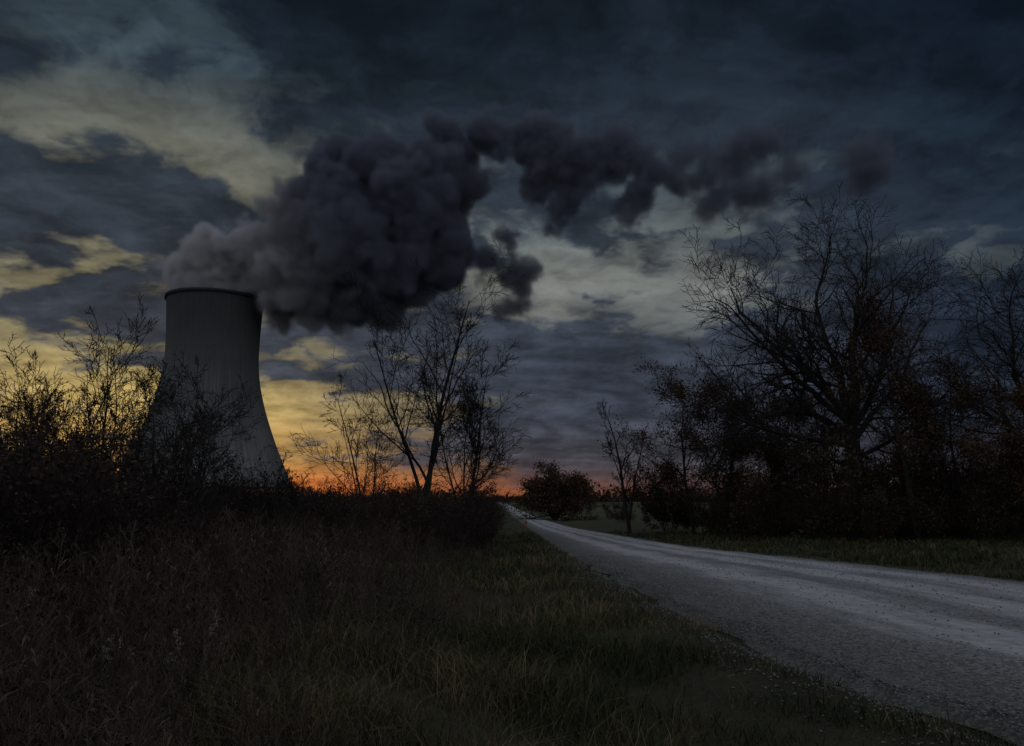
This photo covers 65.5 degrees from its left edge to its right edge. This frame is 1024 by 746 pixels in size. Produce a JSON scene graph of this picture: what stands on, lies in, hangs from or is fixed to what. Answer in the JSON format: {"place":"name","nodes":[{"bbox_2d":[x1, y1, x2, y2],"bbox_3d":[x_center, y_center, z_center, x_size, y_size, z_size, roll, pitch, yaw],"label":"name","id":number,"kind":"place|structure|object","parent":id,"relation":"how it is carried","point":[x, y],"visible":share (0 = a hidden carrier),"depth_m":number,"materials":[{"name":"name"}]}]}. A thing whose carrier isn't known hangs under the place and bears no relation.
{"place":"outdoors","nodes":[
{"label":"outdoors","id":0,"kind":"place"},
{"bbox_2d":[0,0,1023,496],"bbox_3d":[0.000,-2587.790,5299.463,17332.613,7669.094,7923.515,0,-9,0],"label":"sky","id":1,"kind":"structure","parent":0,"point":[292,162],"depth_m":8100.41,"materials":[{"name":"grey"}]},
{"bbox_2d":[0,497,1023,745],"bbox_3d":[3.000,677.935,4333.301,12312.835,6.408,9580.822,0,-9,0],"label":"ground","id":2,"kind":"structure","parent":0,"point":[700,691],"depth_m":7.78,"materials":[{"name":"green plant"}]},
{"bbox_2d":[0,400,15,449],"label":"bare sapling","id":3,"kind":"object","parent":2,"relation":"on","point":[3,420],"visible":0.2,"depth_m":20.47,"materials":[{"name":"brown plant"}]},
{"bbox_2d":[0,351,77,462],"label":"bare sapling","id":4,"kind":"object","parent":2,"relation":"on","point":[32,357],"visible":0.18,"depth_m":24.96,"materials":[{"name":"brown plant"}]},
{"bbox_2d":[0,333,79,470],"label":"bare sapling","id":5,"kind":"object","parent":2,"relation":"on","point":[25,376],"visible":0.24,"depth_m":21.29,"materials":[{"name":"brown plant"}]},
{"bbox_2d":[0,345,136,488],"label":"bare sapling","id":6,"kind":"object","parent":2,"relation":"on","point":[89,399],"visible":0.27,"depth_m":20.93,"materials":[{"name":"brown plant"}]},
{"bbox_2d":[6,387,147,490],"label":"bare sapling","id":7,"kind":"object","parent":2,"relation":"on","point":[9,431],"visible":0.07,"depth_m":22.52,"materials":[{"name":"brown plant"}]},
{"bbox_2d":[28,332,181,496],"bbox_3d":[-12.243,2.501,23.934,4.459,7.140,3.675,0,-9,0],"label":"bare sapling","id":8,"kind":"object","parent":2,"relation":"on","point":[122,371],"visible":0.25,"depth_m":23.84,"materials":[{"name":"brown plant"}]},
{"bbox_2d":[0,292,210,488],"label":"bare sapling","id":9,"kind":"object","parent":2,"relation":"on","point":[94,397],"visible":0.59,"depth_m":20.03,"materials":[{"name":"brown plant"}]},
{"bbox_2d":[0,379,262,636],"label":"bramble thicket","id":10,"kind":"object","parent":2,"relation":"on","point":[51,496],"visible":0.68,"depth_m":11.45,"materials":[{"name":"brown plant"}]},
{"bbox_2d":[64,358,217,526],"bbox_3d":[-8.795,2.434,18.923,3.420,5.322,2.605,0,-9,0],"label":"bare sapling","id":11,"kind":"object","parent":2,"relation":"on","point":[176,452],"visible":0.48,"depth_m":18.80,"materials":[{"name":"brown plant"}]},
{"bbox_2d":[17,582,307,705],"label":"goldenrod seed heads","id":12,"kind":"object","parent":2,"relation":"on","point":[177,637],"visible":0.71,"depth_m":6.56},
{"bbox_2d":[100,393,230,550],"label":"bare sapling","id":13,"kind":"object","parent":2,"relation":"on","point":[191,491],"visible":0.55,"depth_m":18.00,"materials":[{"name":"brown plant"}]},
{"bbox_2d":[106,355,264,529],"bbox_3d":[-9.044,2.572,21.928,3.133,6.075,3.948,-7,-11,38],"label":"bare sapling","id":14,"kind":"object","parent":2,"relation":"on","point":[209,469],"visible":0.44,"depth_m":21.87,"materials":[{"name":"brown plant"}]},
{"bbox_2d":[112,350,261,522],"bbox_3d":[-9.530,2.558,23.011,4.438,6.614,2.492,4,-10,-27],"label":"bare sapling","id":15,"kind":"object","parent":2,"relation":"on","point":[211,393],"visible":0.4,"depth_m":23.14,"materials":[{"name":"brown plant"}]},
{"bbox_2d":[121,287,290,493],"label":"cooling tower","id":16,"kind":"structure","parent":2,"relation":"on","point":[218,330],"depth_m":547.21,"materials":[{"name":"concrete"}]},
{"bbox_2d":[0,504,500,745],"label":"dead weeds","id":17,"kind":"object","parent":2,"relation":"on","point":[295,550],"visible":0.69,"depth_m":7.53,"materials":[{"name":"brown plant"}]},
{"bbox_2d":[239,452,312,557],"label":"bare sapling","id":18,"kind":"object","parent":2,"relation":"on","point":[281,494],"visible":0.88,"depth_m":23.67,"materials":[{"name":"brown plant"}]},
{"bbox_2d":[155,447,515,559],"bbox_3d":[-22.356,10.564,62.620,45.946,6.068,73.461,0,-9,0],"label":"bramble thicket","id":19,"kind":"object","parent":2,"relation":"on","point":[481,515],"visible":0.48,"depth_m":30.43,"materials":[{"name":"brown plant"}]},
{"bbox_2d":[269,369,418,510],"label":"bare tree","id":20,"kind":"object","parent":2,"relation":"on","point":[371,461],"visible":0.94,"depth_m":43.45,"materials":[{"name":"brown plant"}]},
{"bbox_2d":[327,240,525,539],"bbox_3d":[-4.788,0.769,45.964,8.740,18.389,8.362,-6,-11,33],"label":"bare tree","id":21,"kind":"object","parent":2,"relation":"on","point":[439,421],"visible":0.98,"depth_m":45.31,"materials":[{"name":"brown plant"}]},
{"bbox_2d":[397,339,533,532],"bbox_3d":[-2.631,4.059,47.603,7.996,12.260,5.830,-2,-9,16],"label":"bare tree","id":22,"kind":"object","parent":2,"relation":"on","point":[476,451],"visible":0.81,"depth_m":46.94,"materials":[{"name":"brown plant"}]},
{"bbox_2d":[169,478,896,501],"bbox_3d":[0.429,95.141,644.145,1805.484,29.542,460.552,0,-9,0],"label":"distant treeline","id":23,"kind":"object","parent":2,"relation":"on","point":[598,496],"visible":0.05,"depth_m":493.00,"materials":[{"name":"brown plant"}]},
{"bbox_2d":[511,456,600,520],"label":"round hawthorn tree","id":24,"kind":"object","parent":2,"relation":"on","point":[554,496],"visible":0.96,"depth_m":127.82,"materials":[{"name":"brown plant"}]},
{"bbox_2d":[580,479,594,517],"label":"roadside bush","id":25,"kind":"object","parent":2,"relation":"on","point":[588,490],"visible":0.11,"depth_m":139.72,"materials":[{"name":"brown plant"}]},
{"bbox_2d":[596,397,655,533],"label":"bare tree","id":26,"kind":"object","parent":2,"relation":"on","point":[625,499],"visible":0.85,"depth_m":74.11,"materials":[{"name":"brown plant"}]},
{"bbox_2d":[577,499,705,523],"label":"hedgerow","id":27,"kind":"object","parent":2,"relation":"on","point":[616,515],"visible":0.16,"depth_m":131.22,"materials":[{"name":"plant"}]},
{"bbox_2d":[597,353,754,534],"bbox_3d":[12.998,5.660,63.087,8.862,14.519,12.042,8,-12,-42],"label":"oak tree with dry leaves","id":28,"kind":"object","parent":2,"relation":"on","point":[669,473],"visible":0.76,"depth_m":61.60,"materials":[{"name":"brown plant"}]},
{"bbox_2d":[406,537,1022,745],"bbox_3d":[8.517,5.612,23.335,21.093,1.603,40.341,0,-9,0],"label":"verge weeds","id":29,"kind":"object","parent":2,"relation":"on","point":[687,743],"visible":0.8,"depth_m":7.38,"materials":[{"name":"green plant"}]},
{"bbox_2d":[682,419,763,533],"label":"oak tree with dry leaves","id":30,"kind":"object","parent":2,"relation":"on","point":[731,476],"visible":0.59,"depth_m":57.62,"materials":[{"name":"brown plant"}]},
{"bbox_2d":[679,386,781,531],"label":"oak tree with dry leaves","id":31,"kind":"object","parent":2,"relation":"on","point":[716,422],"visible":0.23,"depth_m":63.65,"materials":[{"name":"brown plant"}]},
{"bbox_2d":[729,362,833,527],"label":"oak tree with dry leaves","id":32,"kind":"object","parent":2,"relation":"on","point":[785,426],"visible":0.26,"depth_m":60.63,"materials":[{"name":"brown plant"}]},
{"bbox_2d":[745,420,827,536],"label":"oak tree with dry leaves","id":33,"kind":"object","parent":2,"relation":"on","point":[774,464],"visible":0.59,"depth_m":56.34,"materials":[{"name":"brown plant"}]},
{"bbox_2d":[626,182,1023,538],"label":"bare oak tree","id":34,"kind":"object","parent":2,"relation":"on","point":[807,372],"visible":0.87,"depth_m":51.90,"materials":[{"name":"brown plant"}]},
{"bbox_2d":[629,420,1023,542],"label":"underbrush","id":35,"kind":"object","parent":2,"relation":"on","point":[813,511],"visible":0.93,"depth_m":47.13,"materials":[{"name":"brown plant"}]},
{"bbox_2d":[787,386,869,534],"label":"oak tree with dry leaves","id":36,"kind":"object","parent":2,"relation":"on","point":[819,410],"visible":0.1,"depth_m":63.39,"materials":[{"name":"brown plant"}]},
{"bbox_2d":[815,278,951,540],"bbox_3d":[22.735,1.915,49.408,7.348,17.245,8.314,-3,-9,20],"label":"oak tree with dry leaves","id":37,"kind":"object","parent":2,"relation":"on","point":[875,347],"visible":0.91,"depth_m":48.58,"materials":[{"name":"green plant"}]},
{"bbox_2d":[864,379,1014,535],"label":"oak tree with dry leaves","id":38,"kind":"object","parent":2,"relation":"on","point":[949,448],"visible":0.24,"depth_m":57.58,"materials":[{"name":"brown plant"}]},
{"bbox_2d":[873,343,1023,539],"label":"oak tree with dry leaves","id":39,"kind":"object","parent":2,"relation":"on","point":[965,395],"visible":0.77,"depth_m":48.33,"materials":[{"name":"brown plant"}]},
{"bbox_2d":[875,247,1023,463],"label":"bare oak tree","id":40,"kind":"object","parent":2,"relation":"on","point":[1015,371],"visible":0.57,"depth_m":55.76,"materials":[{"name":"brown plant"}]},
{"bbox_2d":[954,374,1023,507],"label":"oak tree with dry leaves","id":41,"kind":"object","parent":2,"relation":"on","point":[1015,448],"visible":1,"depth_m":43.84,"materials":[{"name":"brown plant"}]},
{"bbox_2d":[497,502,1023,745],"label":"gravel road","id":42,"kind":"structure","parent":0,"point":[854,593],"depth_m":11.58,"materials":[{"name":"grey gravel"}]}
]}

